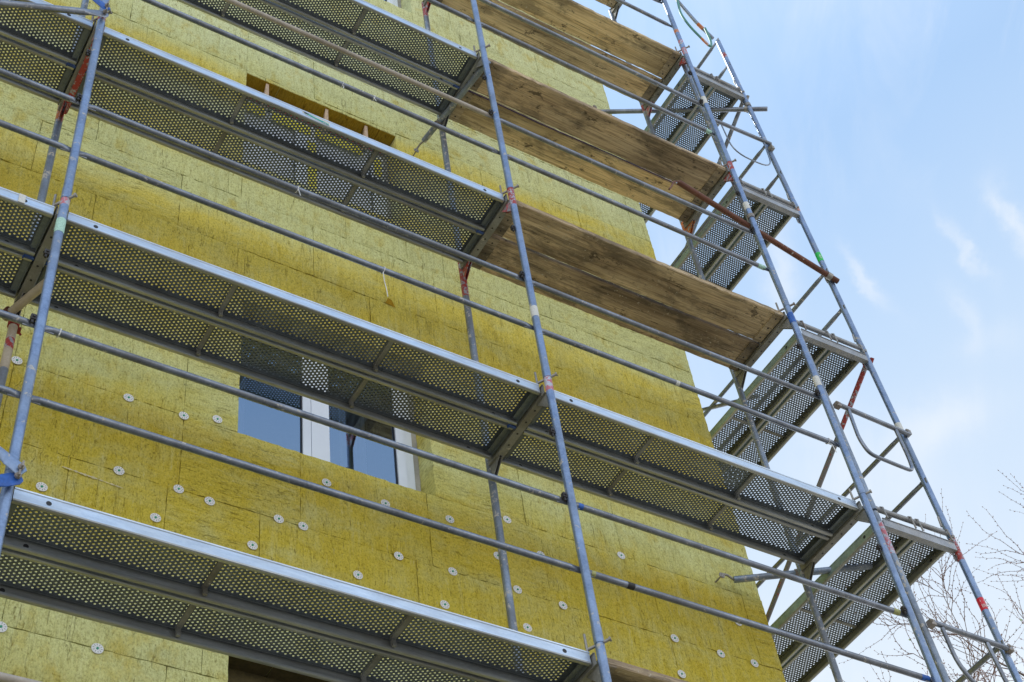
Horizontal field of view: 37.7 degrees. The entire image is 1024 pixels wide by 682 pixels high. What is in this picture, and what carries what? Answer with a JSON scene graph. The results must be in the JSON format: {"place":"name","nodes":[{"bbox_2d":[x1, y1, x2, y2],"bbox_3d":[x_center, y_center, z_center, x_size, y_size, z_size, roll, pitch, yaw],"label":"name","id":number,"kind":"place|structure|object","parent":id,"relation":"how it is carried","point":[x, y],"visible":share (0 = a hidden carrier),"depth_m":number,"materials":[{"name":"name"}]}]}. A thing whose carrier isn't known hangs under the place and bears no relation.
{"place":"outdoors","nodes":[
{"label":"outdoors","id":0,"kind":"place"},
{"bbox_2d":[0,463,24,555],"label":"scaffold","id":1,"kind":"object","parent":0,"point":[6,493],"visible":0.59,"depth_m":6.10,"materials":[{"name":"grey metal"}]},
{"bbox_2d":[0,469,22,486],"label":"diagonal brace","id":2,"kind":"object","parent":1,"relation":"attached to","point":[10,479],"visible":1,"depth_m":6.17,"materials":[{"name":"blue paint"}]},
{"bbox_2d":[0,672,40,681],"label":"guardrail","id":3,"kind":"object","parent":1,"relation":"attached to","point":[5,677],"depth_m":5.59,"materials":[{"name":"metal"}]},
{"bbox_2d":[0,192,77,472],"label":"scaffold","id":4,"kind":"object","parent":1,"relation":"on","point":[51,243],"visible":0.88,"depth_m":7.37,"materials":[{"name":"grey metal"}]},
{"bbox_2d":[0,446,26,473],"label":"diagonal brace","id":5,"kind":"object","parent":4,"relation":"attached to","point":[11,462],"visible":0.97,"depth_m":6.22,"materials":[{"name":"metal"}]},
{"bbox_2d":[0,245,32,298],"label":"steel deck","id":6,"kind":"structure","parent":4,"relation":"on","point":[8,289],"depth_m":7.98,"materials":[{"name":"metal"}]},
{"bbox_2d":[0,385,40,404],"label":"guardrail","id":7,"kind":"object","parent":4,"relation":"attached to","point":[4,390],"visible":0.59,"depth_m":6.64,"materials":[{"name":"metal"}]},
{"bbox_2d":[0,309,53,334],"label":"guardrail","id":8,"kind":"object","parent":4,"relation":"attached to","point":[12,317],"visible":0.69,"depth_m":7.00,"materials":[{"name":"metal"}]},
{"bbox_2d":[0,187,54,255],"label":"steel deck","id":9,"kind":"structure","parent":4,"relation":"on","point":[20,243],"depth_m":7.80,"materials":[{"name":"metal"}]},
{"bbox_2d":[1,277,55,335],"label":"tie tube","id":10,"kind":"object","parent":4,"relation":"attached to","point":[28,297],"visible":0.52,"depth_m":7.94,"materials":[{"name":"metal"}]},
{"bbox_2d":[29,10,112,239],"bbox_3d":[-2.611,-1.166,8.754,0.102,2.085,0.795,21,-56,-24],"label":"scaffold","id":11,"kind":"object","parent":4,"relation":"on","point":[87,60],"visible":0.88,"depth_m":8.97,"materials":[{"name":"grey metal"}]},
{"bbox_2d":[0,35,73,103],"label":"steel deck","id":12,"kind":"structure","parent":11,"relation":"on","point":[64,77],"depth_m":9.44,"materials":[{"name":"metal"}]},
{"bbox_2d":[0,120,86,158],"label":"guardrail","id":13,"kind":"object","parent":11,"relation":"attached to","point":[31,134],"visible":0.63,"depth_m":8.09,"materials":[{"name":"metal"}]},
{"bbox_2d":[0,0,92,64],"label":"steel deck","id":14,"kind":"structure","parent":11,"relation":"on","point":[57,51],"depth_m":9.28,"materials":[{"name":"metal"}]},
{"bbox_2d":[0,68,95,111],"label":"guardrail","id":15,"kind":"object","parent":11,"relation":"attached to","point":[34,84],"visible":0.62,"depth_m":8.45,"materials":[{"name":"metal"}]},
{"bbox_2d":[0,0,108,16],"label":"diagonal brace","id":16,"kind":"object","parent":11,"relation":"attached to","point":[47,7],"visible":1,"depth_m":8.95,"materials":[{"name":"metal"}]},
{"bbox_2d":[71,0,108,51],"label":"scaffold","id":17,"kind":"object","parent":11,"relation":"on","point":[84,3],"visible":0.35,"depth_m":10.55,"materials":[{"name":"grey metal"}]},
{"bbox_2d":[177,0,456,115],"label":"steel deck","id":18,"kind":"structure","parent":17,"relation":"on","point":[224,16],"depth_m":11.81,"materials":[{"name":"metal"}]},
{"bbox_2d":[141,0,509,158],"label":"guardrail","id":19,"kind":"object","parent":17,"relation":"attached to","point":[187,17],"visible":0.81,"depth_m":10.29,"materials":[{"name":"metal"}]},
{"bbox_2d":[224,0,501,122],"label":"guardrail","id":20,"kind":"object","parent":17,"relation":"attached to","point":[353,55],"visible":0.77,"depth_m":10.80,"materials":[{"name":"metal"}]},
{"bbox_2d":[268,0,476,85],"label":"steel deck","id":21,"kind":"structure","parent":17,"relation":"on","point":[365,7],"depth_m":11.78,"materials":[{"name":"metal"}]},
{"bbox_2d":[93,0,110,10],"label":"diagonal brace","id":22,"kind":"object","parent":11,"relation":"attached to","point":[101,4],"visible":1,"depth_m":9.26,"materials":[{"name":"blue paint"}]},
{"bbox_2d":[69,73,481,263],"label":"steel deck","id":23,"kind":"structure","parent":11,"relation":"on","point":[470,242],"depth_m":10.09,"materials":[{"name":"metal"}]},
{"bbox_2d":[95,27,503,230],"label":"steel deck","id":24,"kind":"structure","parent":11,"relation":"on","point":[260,98],"depth_m":9.93,"materials":[{"name":"metal"}]},
{"bbox_2d":[70,100,534,285],"bbox_3d":[-1.184,-0.875,9.161,3.107,0.048,0.037,21,-56,-24],"label":"guardrail","id":25,"kind":"object","parent":11,"relation":"attached to","point":[244,168],"visible":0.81,"depth_m":9.09,"materials":[{"name":"metal"}]},
{"bbox_2d":[29,257,512,459],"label":"steel deck","id":26,"kind":"structure","parent":4,"relation":"on","point":[188,350],"depth_m":8.59,"materials":[{"name":"metal"}]},
{"bbox_2d":[58,212,539,425],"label":"steel deck","id":27,"kind":"structure","parent":4,"relation":"on","point":[221,313],"depth_m":8.40,"materials":[{"name":"metal"}]},
{"bbox_2d":[7,393,593,577],"bbox_3d":[-0.906,0.726,7.271,3.107,0.048,0.037,21,-56,-24],"label":"guardrail","id":28,"kind":"object","parent":4,"relation":"attached to","point":[145,434],"visible":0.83,"depth_m":7.19,"materials":[{"name":"metal"}]},
{"bbox_2d":[22,323,579,508],"bbox_3d":[-0.961,0.409,7.644,3.107,0.048,0.037,21,-56,-24],"label":"guardrail","id":29,"kind":"object","parent":4,"relation":"attached to","point":[114,351],"visible":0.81,"depth_m":7.57,"materials":[{"name":"metal"}]},
{"bbox_2d":[0,547,498,681],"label":"steel deck","id":30,"kind":"structure","parent":1,"relation":"on","point":[178,632],"depth_m":6.95,"materials":[{"name":"metal"}]},
{"bbox_2d":[2,487,590,681],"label":"steel deck","id":31,"kind":"structure","parent":1,"relation":"on","point":[222,556],"depth_m":6.86,"materials":[{"name":"metal"}]},
{"bbox_2d":[0,0,785,681],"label":"building","id":32,"kind":"structure","parent":0,"point":[70,458],"depth_m":9.87,"materials":[{"name":"yellow"}]},
{"bbox_2d":[36,482,47,490],"bbox_3d":[-2.440,0.755,7.774,0.061,0.061,0.006,24,-57,-19],"label":"disc anchor","id":33,"kind":"object","parent":32,"relation":"attached to","point":[41,486],"visible":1,"depth_m":7.77,"materials":[{"name":"white plastic"}]},
{"bbox_2d":[91,643,103,653],"bbox_3d":[-1.999,1.482,7.224,0.061,0.061,0.006,13,-52,-33],"label":"disc anchor","id":34,"kind":"object","parent":32,"relation":"attached to","point":[97,648],"visible":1,"depth_m":7.22,"materials":[{"name":"white plastic"}]},
{"bbox_2d":[113,466,123,474],"bbox_3d":[-2.136,0.703,8.141,0.061,0.061,0.006,39,-59,5],"label":"disc anchor","id":35,"kind":"object","parent":32,"relation":"attached to","point":[118,470],"visible":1,"depth_m":8.14,"materials":[{"name":"white plastic"}]},
{"bbox_2d":[150,513,160,521],"bbox_3d":[-1.911,0.946,8.033,0.061,0.061,0.006,11,-51,-35],"label":"disc anchor","id":36,"kind":"object","parent":32,"relation":"attached to","point":[154,517],"visible":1,"depth_m":8.03,"materials":[{"name":"white plastic"}]},
{"bbox_2d":[243,98,387,217],"bbox_3d":[-1.634,-1.403,11.856,1.398,1.275,0.090,21,-56,-24],"label":"window","id":37,"kind":"structure","parent":32,"relation":"in","point":[246,98],"depth_m":11.97,"materials":[{"name":"white plastic"}]},
{"bbox_2d":[238,337,415,489],"bbox_3d":[-1.303,0.516,9.702,1.393,1.270,0.191,21,-56,-24],"label":"window","id":38,"kind":"structure","parent":32,"relation":"in","point":[357,453],"depth_m":9.75,"materials":[{"name":"white plastic"}]},
{"bbox_2d":[575,634,611,681],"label":"scaffold","id":39,"kind":"object","parent":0,"point":[598,670],"visible":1,"depth_m":7.39,"materials":[{"name":"grey metal"}]},
{"bbox_2d":[485,372,603,672],"bbox_3d":[0.147,1.076,8.422,0.102,2.085,0.795,21,-56,-24],"label":"scaffold","id":40,"kind":"object","parent":39,"relation":"on","point":[547,399],"visible":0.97,"depth_m":8.56,"materials":[{"name":"grey metal"}]},
{"bbox_2d":[458,184,550,444],"bbox_3d":[-0.076,-0.208,9.938,0.102,2.085,0.795,21,-56,-24],"label":"scaffold","id":41,"kind":"object","parent":40,"relation":"on","point":[505,207],"visible":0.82,"depth_m":10.17,"materials":[{"name":"grey metal"}]},
{"bbox_2d":[60,148,544,334],"bbox_3d":[-1.129,-0.559,8.787,3.107,0.048,0.037,21,-56,-24],"label":"guardrail","id":42,"kind":"object","parent":41,"relation":"attached to","point":[258,222],"visible":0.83,"depth_m":8.72,"materials":[{"name":"metal"}]},
{"bbox_2d":[437,44,513,262],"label":"scaffold","id":43,"kind":"object","parent":41,"relation":"on","point":[481,61],"visible":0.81,"depth_m":11.62,"materials":[{"name":"grey metal"}]},
{"bbox_2d":[412,60,490,155],"bbox_3d":[-0.524,-1.871,12.171,0.092,0.092,1.087,27,-59,-27],"label":"tie tube","id":44,"kind":"object","parent":43,"relation":"attached to","point":[452,105],"visible":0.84,"depth_m":12.15,"materials":[{"name":"metal"}]},
{"bbox_2d":[421,0,484,116],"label":"scaffold","id":45,"kind":"object","parent":43,"relation":"on","point":[426,5],"visible":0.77,"depth_m":12.53,"materials":[{"name":"grey metal"}]},
{"bbox_2d":[425,0,481,25],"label":"guardrail","id":46,"kind":"object","parent":45,"relation":"attached to","point":[450,9],"visible":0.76,"depth_m":12.31,"materials":[{"name":"metal"}]},
{"bbox_2d":[431,0,661,103],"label":"wooden board","id":47,"kind":"object","parent":45,"relation":"on","point":[497,19],"visible":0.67,"depth_m":14.24,"materials":[{"name":"wood"}]},
{"bbox_2d":[467,18,714,135],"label":"guardrail","id":48,"kind":"object","parent":45,"relation":"attached to","point":[589,75],"visible":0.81,"depth_m":12.87,"materials":[{"name":"metal"}]},
{"bbox_2d":[479,0,703,106],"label":"guardrail","id":49,"kind":"object","parent":45,"relation":"attached to","point":[584,48],"visible":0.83,"depth_m":13.27,"materials":[{"name":"metal"}]},
{"bbox_2d":[470,58,725,195],"bbox_3d":[0.740,-1.776,12.550,2.413,0.058,0.306,21,-56,-24],"label":"wooden board","id":50,"kind":"object","parent":43,"relation":"on","point":[552,107],"visible":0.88,"depth_m":12.51,"materials":[{"name":"wood"}]},
{"bbox_2d":[469,90,671,181],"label":"guardrail","id":51,"kind":"object","parent":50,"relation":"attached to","point":[572,137],"visible":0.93,"depth_m":12.54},
{"bbox_2d":[485,115,754,234],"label":"guardrail","id":52,"kind":"object","parent":43,"relation":"attached to","point":[618,173],"visible":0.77,"depth_m":11.73,"materials":[{"name":"metal"}]},
{"bbox_2d":[492,151,768,271],"bbox_3d":[0.975,-0.964,11.391,2.623,0.048,0.038,21,-56,-24],"label":"guardrail","id":53,"kind":"object","parent":43,"relation":"attached to","point":[632,210],"visible":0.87,"depth_m":11.35,"materials":[{"name":"metal"}]},
{"bbox_2d":[493,200,783,342],"bbox_3d":[0.963,-0.491,11.034,2.413,0.059,0.306,21,-56,-24],"label":"wooden board","id":54,"kind":"object","parent":41,"relation":"on","point":[558,239],"visible":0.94,"depth_m":10.99,"materials":[{"name":"wood"}]},
{"bbox_2d":[515,278,819,398],"bbox_3d":[1.143,0.004,10.248,2.623,0.048,0.037,21,-56,-24],"label":"guardrail","id":55,"kind":"object","parent":41,"relation":"attached to","point":[668,337],"visible":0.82,"depth_m":10.21,"materials":[{"name":"metal"}]},
{"bbox_2d":[524,326,839,447],"bbox_3d":[1.198,0.320,9.874,2.623,0.048,0.038,21,-56,-24],"label":"guardrail","id":56,"kind":"object","parent":41,"relation":"attached to","point":[576,344],"visible":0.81,"depth_m":9.83,"materials":[{"name":"metal"}]},
{"bbox_2d":[501,429,828,564],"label":"steel deck","id":57,"kind":"structure","parent":40,"relation":"on","point":[817,541],"depth_m":9.70,"materials":[{"name":"metal"}]},
{"bbox_2d":[526,390,857,536],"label":"steel deck","id":58,"kind":"structure","parent":40,"relation":"on","point":[838,520],"depth_m":9.53,"materials":[{"name":"metal"}]},
{"bbox_2d":[556,501,906,617],"bbox_3d":[1.366,1.288,8.732,2.623,0.048,0.038,21,-56,-24],"label":"guardrail","id":59,"kind":"object","parent":40,"relation":"attached to","point":[723,554],"visible":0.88,"depth_m":8.69,"materials":[{"name":"metal"}]},
{"bbox_2d":[569,569,932,681],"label":"guardrail","id":60,"kind":"object","parent":40,"relation":"attached to","point":[738,619],"visible":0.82,"depth_m":8.31,"materials":[{"name":"metal"}]},
{"bbox_2d":[591,657,687,681],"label":"wooden board","id":61,"kind":"object","parent":39,"relation":"on","point":[620,671],"visible":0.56,"depth_m":7.53,"materials":[{"name":"wood"}]},
{"bbox_2d":[573,0,1023,681],"label":"sky","id":62,"kind":"structure","parent":0,"point":[895,128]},
{"label":"ground","id":63,"kind":"structure","parent":0,"visible":0},
{"bbox_2d":[828,470,1023,681],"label":"bare tree","id":64,"kind":"object","parent":63,"relation":"on","point":[978,673],"visible":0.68,"depth_m":18.04,"materials":[{"name":"brown plant"}]},
{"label":"scaffold","id":65,"kind":"object","parent":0,"visible":0},
{"bbox_2d":[795,488,941,681],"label":"scaffold","id":66,"kind":"object","parent":65,"relation":"on","point":[864,513],"visible":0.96,"depth_m":9.77,"materials":[{"name":"grey metal"}]},
{"bbox_2d":[715,563,872,582],"bbox_3d":[1.942,1.587,10.357,1.112,0.088,0.169,-7,-49,-2],"label":"tie tube","id":67,"kind":"object","parent":66,"relation":"attached to","point":[817,571],"visible":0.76,"depth_m":10.34,"materials":[{"name":"metal"}]},
{"bbox_2d":[730,302,865,552],"bbox_3d":[2.044,0.592,10.929,0.102,2.085,0.795,21,-56,-24],"label":"scaffold","id":68,"kind":"object","parent":66,"relation":"on","point":[788,321],"visible":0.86,"depth_m":11.16,"materials":[{"name":"grey metal"}]},
{"bbox_2d":[471,234,758,370],"bbox_3d":[0.801,-0.267,11.199,2.413,0.059,0.306,21,-56,-24],"label":"wooden board","id":69,"kind":"object","parent":68,"relation":"on","point":[503,253],"visible":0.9,"depth_m":11.15,"materials":[{"name":"wood"}]},
{"bbox_2d":[681,159,789,370],"bbox_3d":[1.821,-0.692,12.445,0.102,2.085,0.795,21,-56,-24],"label":"scaffold","id":70,"kind":"object","parent":68,"relation":"on","point":[725,177],"visible":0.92,"depth_m":12.79,"materials":[{"name":"grey metal"}]},
{"bbox_2d":[449,89,701,222],"bbox_3d":[0.578,-1.552,12.716,2.413,0.058,0.305,21,-56,-24],"label":"wooden board","id":71,"kind":"object","parent":70,"relation":"on","point":[547,153],"visible":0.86,"depth_m":12.68,"materials":[{"name":"wood"}]},
{"bbox_2d":[641,45,731,223],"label":"scaffold","id":72,"kind":"object","parent":70,"relation":"on","point":[684,59],"visible":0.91,"depth_m":14.36,"materials":[{"name":"grey metal"}]},
{"bbox_2d":[500,0,680,78],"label":"wooden board","id":73,"kind":"object","parent":72,"relation":"on","point":[607,34],"visible":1,"depth_m":14.20,"materials":[{"name":"wood"}]},
{"bbox_2d":[609,0,685,105],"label":"scaffold","id":74,"kind":"object","parent":72,"relation":"on","point":[613,11],"visible":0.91,"depth_m":15.06,"materials":[{"name":"grey metal"}]},
{"bbox_2d":[596,0,616,7],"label":"wooden board","id":75,"kind":"object","parent":74,"relation":"on","point":[610,3],"visible":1,"depth_m":16.24,"materials":[{"name":"wood"}]},
{"bbox_2d":[615,0,671,27],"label":"guardrail","id":76,"kind":"object","parent":74,"relation":"attached to","point":[643,12],"visible":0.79,"depth_m":14.77,"materials":[{"name":"metal"}]},
{"bbox_2d":[668,180,839,284],"bbox_3d":[1.981,-0.932,12.341,1.706,0.529,0.140,23,-57,-25],"label":"tie tube","id":77,"kind":"object","parent":70,"relation":"attached to","point":[829,276],"visible":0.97,"depth_m":12.36,"materials":[{"name":"metal"}]},
{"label":"end scaffold","id":78,"kind":"object","parent":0,"visible":0},
{"bbox_2d":[782,540,945,681],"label":"steel deck","id":79,"kind":"structure","parent":78,"relation":"attached to","point":[891,597],"depth_m":10.72,"materials":[{"name":"metal"}]},
{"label":"end scaffold","id":80,"kind":"object","parent":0,"visible":0},
{"bbox_2d":[873,506,1022,681],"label":"end scaffold","id":81,"kind":"object","parent":80,"relation":"on","point":[950,545],"visible":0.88,"depth_m":10.01,"materials":[{"name":"grey metal"}]},
{"bbox_2d":[771,521,910,666],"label":"steel deck","id":82,"kind":"structure","parent":81,"relation":"attached to","point":[839,563],"depth_m":10.52,"materials":[{"name":"metal"}]},
{"bbox_2d":[796,320,953,538],"bbox_3d":[2.617,0.574,11.046,0.793,2.111,0.076,20,-56,-25],"label":"end scaffold","id":83,"kind":"object","parent":81,"relation":"on","point":[863,357],"visible":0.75,"depth_m":11.46,"materials":[{"name":"grey metal"}]},
{"bbox_2d":[710,334,826,468],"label":"steel deck","id":84,"kind":"structure","parent":83,"relation":"attached to","point":[729,415],"depth_m":11.97,"materials":[{"name":"metal"}]},
{"bbox_2d":[722,350,858,493],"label":"steel deck","id":85,"kind":"structure","parent":83,"relation":"attached to","point":[814,406],"depth_m":12.12,"materials":[{"name":"metal"}]},
{"bbox_2d":[731,178,867,352],"bbox_3d":[2.361,-0.690,12.502,0.793,2.111,0.076,20,-56,-25],"label":"end scaffold","id":86,"kind":"object","parent":83,"relation":"on","point":[762,195],"visible":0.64,"depth_m":13.00,"materials":[{"name":"grey metal"}]},
{"bbox_2d":[673,189,763,308],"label":"steel deck","id":87,"kind":"structure","parent":86,"relation":"attached to","point":[726,244],"depth_m":13.36,"materials":[{"name":"metal"}]},
{"bbox_2d":[682,40,799,208],"bbox_3d":[2.046,-2.245,14.294,0.793,2.985,0.076,20,-56,-25],"label":"end scaffold","id":88,"kind":"object","parent":86,"relation":"on","point":[737,91],"visible":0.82,"depth_m":14.46,"materials":[{"name":"grey metal"}]},
{"bbox_2d":[626,73,711,170],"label":"steel deck","id":89,"kind":"structure","parent":88,"relation":"attached to","point":[706,88],"depth_m":14.76,"materials":[{"name":"metal"}]},
{"bbox_2d":[593,102,767,113],"bbox_3d":[1.637,-2.271,14.814,1.674,0.662,0.140,-11,-49,1],"label":"tie tube","id":90,"kind":"object","parent":88,"relation":"attached to","point":[686,110],"visible":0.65,"depth_m":14.74,"materials":[{"name":"metal"}]},
{"bbox_2d":[654,38,718,130],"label":"guardrail","id":91,"kind":"object","parent":88,"relation":"attached to","point":[705,57],"visible":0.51,"depth_m":15.66,"materials":[{"name":"metal"}]},
{"bbox_2d":[640,87,737,223],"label":"steel deck","id":92,"kind":"structure","parent":88,"relation":"attached to","point":[695,148],"depth_m":14.92,"materials":[{"name":"metal"}]},
{"bbox_2d":[675,0,713,47],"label":"loose end guard","id":93,"kind":"object","parent":88,"relation":"hanging from","point":[696,22],"visible":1,"depth_m":15.37,"materials":[{"name":"grey metal"}]},
{"bbox_2d":[681,95,749,255],"bbox_3d":[1.671,-0.794,14.790,0.076,1.880,2.980,20,-56,-23],"label":"diagonal brace","id":94,"kind":"object","parent":88,"relation":"attached to","point":[734,123],"visible":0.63,"depth_m":14.73,"materials":[{"name":"metal"}]},
{"bbox_2d":[670,145,764,266],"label":"guardrail","id":95,"kind":"object","parent":88,"relation":"attached to","point":[749,166],"visible":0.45,"depth_m":14.42,"materials":[{"name":"metal"}]},
{"bbox_2d":[708,118,774,165],"bbox_3d":[2.158,-1.794,13.703,0.760,0.555,0.056,21,-56,-24],"label":"end guard","id":96,"kind":"object","parent":88,"relation":"attached to","point":[771,147],"visible":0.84,"depth_m":13.82,"materials":[{"name":"metal"}]},
{"bbox_2d":[703,170,781,268],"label":"guardrail","id":97,"kind":"object","parent":88,"relation":"attached to","point":[771,184],"visible":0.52,"depth_m":13.77,"materials":[{"name":"metal"}]},
{"bbox_2d":[704,268,828,416],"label":"guardrail","id":98,"kind":"object","parent":86,"relation":"attached to","point":[794,309],"visible":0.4,"depth_m":12.82,"materials":[{"name":"metal"}]},
{"bbox_2d":[702,395,758,411],"bbox_3d":[1.720,0.631,13.640,0.037,1.010,1.372,21,-56,-24],"label":"tie tube","id":99,"kind":"object","parent":98,"relation":"attached to","point":[720,405],"visible":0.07,"depth_m":13.39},
{"bbox_2d":[718,305,845,448],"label":"guardrail","id":100,"kind":"object","parent":86,"relation":"attached to","point":[831,321],"visible":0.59,"depth_m":12.37,"materials":[{"name":"metal"}]},
{"bbox_2d":[766,357,873,622],"bbox_3d":[2.188,1.757,11.850,0.076,1.890,2.980,20,-56,-23],"label":"diagonal brace","id":101,"kind":"object","parent":83,"relation":"attached to","point":[820,481],"visible":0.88,"depth_m":11.81,"materials":[{"name":"grey metal"}]},
{"bbox_2d":[756,438,898,588],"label":"guardrail","id":102,"kind":"object","parent":83,"relation":"attached to","point":[865,473],"visible":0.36,"depth_m":11.37,"materials":[{"name":"metal"}]},
{"bbox_2d":[833,401,913,471],"bbox_3d":[2.684,0.715,10.828,0.744,0.511,0.056,21,-56,-24],"label":"end guard","id":103,"kind":"object","parent":83,"relation":"attached to","point":[838,405],"visible":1,"depth_m":10.86,"materials":[{"name":"metal"}]},
{"bbox_2d":[882,477,927,520],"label":"guardrail","id":104,"kind":"object","parent":83,"relation":"attached to","point":[908,497],"visible":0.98,"depth_m":10.86,"materials":[{"name":"metal"}]},
{"bbox_2d":[926,618,1014,681],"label":"end guard","id":105,"kind":"object","parent":81,"relation":"attached to","point":[987,642],"visible":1,"depth_m":9.40,"materials":[{"name":"metal"}]},
{"bbox_2d":[955,640,1003,681],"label":"guardrail","id":106,"kind":"object","parent":81,"relation":"attached to","point":[978,664],"visible":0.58,"depth_m":9.79,"materials":[{"name":"metal"}]},
{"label":"end scaffold","id":107,"kind":"object","parent":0,"visible":0},
{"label":"end scaffold","id":108,"kind":"object","parent":107,"relation":"on","visible":0},
{"bbox_2d":[705,204,791,290],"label":"steel deck","id":109,"kind":"structure","parent":108,"relation":"attached to","point":[729,285],"depth_m":13.49,"materials":[{"name":"metal"}]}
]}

